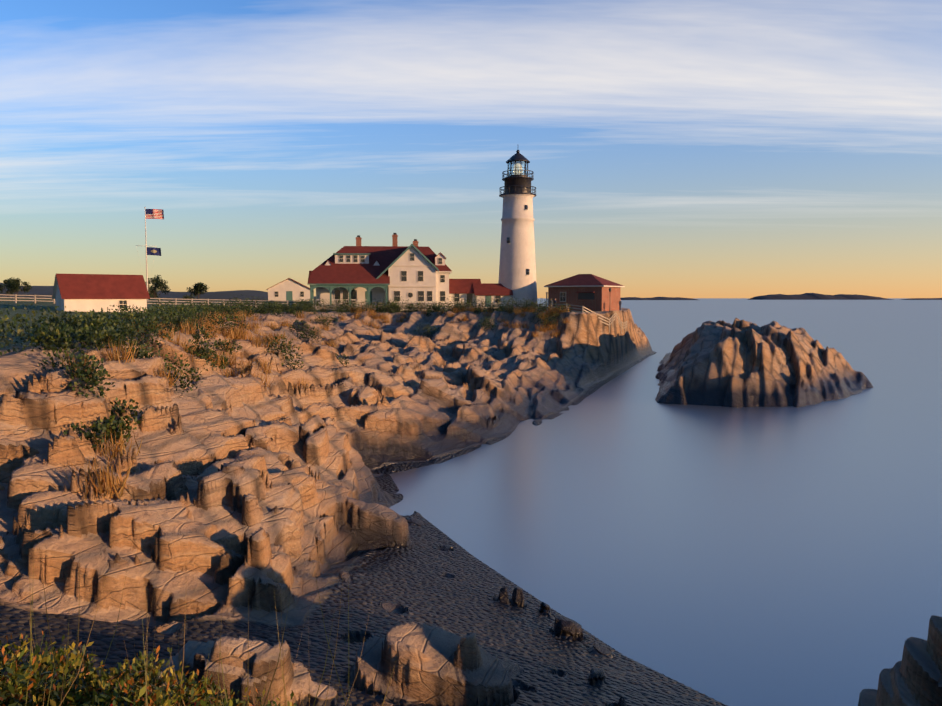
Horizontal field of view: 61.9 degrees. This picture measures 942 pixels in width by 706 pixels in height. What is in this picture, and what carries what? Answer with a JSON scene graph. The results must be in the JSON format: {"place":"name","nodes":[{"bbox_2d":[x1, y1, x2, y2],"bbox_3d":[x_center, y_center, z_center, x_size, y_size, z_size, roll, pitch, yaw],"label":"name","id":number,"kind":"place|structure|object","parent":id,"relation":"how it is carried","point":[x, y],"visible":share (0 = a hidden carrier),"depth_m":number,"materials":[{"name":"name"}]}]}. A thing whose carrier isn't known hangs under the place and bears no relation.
{"place":"outdoors","nodes":[
{"label":"outdoors","id":0,"kind":"place"},
{"bbox_2d":[0,296,231,299],"bbox_3d":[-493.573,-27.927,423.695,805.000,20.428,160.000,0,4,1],"label":"shore","id":1,"kind":"structure","parent":0,"point":[178,298],"depth_m":448.58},
{"bbox_2d":[0,283,315,300],"bbox_3d":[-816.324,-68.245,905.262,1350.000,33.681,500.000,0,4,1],"label":"treeline","id":2,"kind":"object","parent":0,"point":[48,291],"depth_m":846.17,"materials":[{"name":"green plant"}]},
{"bbox_2d":[0,298,941,705],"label":"headland terrain","id":3,"kind":"structure","parent":0,"point":[252,490],"depth_m":23.93,"materials":[{"name":"beige stone"}]},
{"bbox_2d":[0,277,17,296],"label":"tree","id":4,"kind":"object","parent":3,"relation":"on","point":[6,281],"depth_m":269.19,"materials":[{"name":"green plant"}]},
{"bbox_2d":[4,278,31,296],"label":"tree","id":5,"kind":"object","parent":3,"relation":"on","point":[13,286],"depth_m":254.73,"materials":[{"name":"green plant"}]},
{"bbox_2d":[52,274,149,311],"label":"red roof shed","id":6,"kind":"structure","parent":3,"relation":"on","point":[84,292],"depth_m":88.21,"materials":[{"name":"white paint"}]},
{"bbox_2d":[136,207,153,301],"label":"flagpole","id":7,"kind":"object","parent":3,"relation":"on","point":[146,255],"visible":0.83,"depth_m":130.40,"materials":[{"name":"white metal"}]},
{"bbox_2d":[147,247,160,255],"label":"state flag","id":8,"kind":"object","parent":7,"relation":"attached to","point":[153,251],"visible":1,"depth_m":130.53,"materials":[{"name":"blue fabric"}]},
{"bbox_2d":[145,209,163,218],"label":"us flag","id":9,"kind":"object","parent":7,"relation":"attached to","point":[154,213],"visible":1,"depth_m":130.14,"materials":[{"name":"multicoloured fabric"}]},
{"bbox_2d":[0,629,296,705],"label":"foreground bushes","id":10,"kind":"object","parent":3,"relation":"on","point":[96,690],"visible":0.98,"depth_m":3.98,"materials":[{"name":"green plant"}]},
{"bbox_2d":[149,287,159,297],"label":"bush","id":11,"kind":"object","parent":3,"relation":"on","point":[151,293],"visible":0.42,"depth_m":253.41,"materials":[{"name":"green plant"}]},
{"bbox_2d":[145,275,170,297],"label":"tree","id":12,"kind":"object","parent":3,"relation":"on","point":[159,282],"depth_m":237.74,"materials":[{"name":"green plant"}]},
{"bbox_2d":[110,684,253,705],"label":"blueberry","id":13,"kind":"object","parent":3,"relation":"on","point":[195,703],"visible":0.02,"depth_m":4.25,"materials":[{"name":"green plant"}]},
{"bbox_2d":[182,295,194,298],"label":"bush","id":14,"kind":"object","parent":3,"relation":"on","point":[188,297],"visible":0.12,"depth_m":245.42,"materials":[{"name":"green plant"}]},
{"bbox_2d":[186,282,208,298],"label":"tree","id":15,"kind":"object","parent":3,"relation":"on","point":[200,288],"depth_m":235.79,"materials":[{"name":"green plant"}]},
{"bbox_2d":[1,531,397,705],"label":"stems","id":16,"kind":"object","parent":3,"relation":"on","point":[146,700],"visible":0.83,"depth_m":3.59,"materials":[{"name":"brown plant"}]},
{"bbox_2d":[0,293,572,449],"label":"green shrubs","id":17,"kind":"object","parent":3,"relation":"on","point":[93,330],"visible":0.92,"depth_m":36.39,"materials":[{"name":"green plant"}]},
{"bbox_2d":[266,278,309,300],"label":"white gable building","id":18,"kind":"structure","parent":3,"relation":"on","point":[289,289],"depth_m":155.14,"materials":[{"name":"paint"}]},
{"bbox_2d":[50,305,574,499],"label":"dry grass tufts","id":19,"kind":"object","parent":3,"relation":"on","point":[234,334],"visible":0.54,"depth_m":45.68,"materials":[{"name":"plant"}]},
{"bbox_2d":[0,294,626,334],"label":"fence","id":20,"kind":"object","parent":3,"relation":"on","point":[192,301],"visible":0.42,"depth_m":110.55,"materials":[{"name":"white paint"}]},
{"bbox_2d":[308,233,512,309],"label":"keepers house","id":21,"kind":"structure","parent":3,"relation":"on","point":[413,272],"depth_m":118.63,"materials":[{"name":"white paint"}]},
{"bbox_2d":[498,150,537,307],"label":"lighthouse tower","id":22,"kind":"structure","parent":3,"relation":"on","point":[517,270],"depth_m":122.40,"materials":[{"name":"white paint"}]},
{"bbox_2d":[544,274,624,310],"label":"brick building","id":23,"kind":"structure","parent":3,"relation":"on","point":[591,292],"depth_m":117.85,"materials":[{"name":"red brick"}]},
{"bbox_2d":[0,0,941,297],"label":"sky","id":24,"kind":"structure","parent":0,"point":[673,148],"materials":[{"name":"blue"}]},
{"bbox_2d":[372,298,941,705],"bbox_3d":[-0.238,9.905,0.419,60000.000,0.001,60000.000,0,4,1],"label":"sea water","id":25,"kind":"structure","parent":0,"point":[762,556],"depth_m":36.55,"materials":[{"name":"blue liquid"}]},
{"bbox_2d":[620,297,697,299],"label":"island","id":26,"kind":"structure","parent":0,"point":[654,298],"depth_m":3918.52,"materials":[{"name":"grey"}]},
{"bbox_2d":[747,293,892,299],"bbox_3d":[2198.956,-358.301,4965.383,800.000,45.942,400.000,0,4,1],"label":"island","id":27,"kind":"structure","parent":0,"point":[810,296],"depth_m":4862.19,"materials":[{"name":"grey"}]},
{"bbox_2d":[901,298,941,299],"bbox_3d":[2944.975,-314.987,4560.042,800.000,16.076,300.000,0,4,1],"label":"island","id":28,"kind":"structure","parent":0,"point":[923,299],"depth_m":4538.89,"materials":[{"name":"grey"}]}
]}

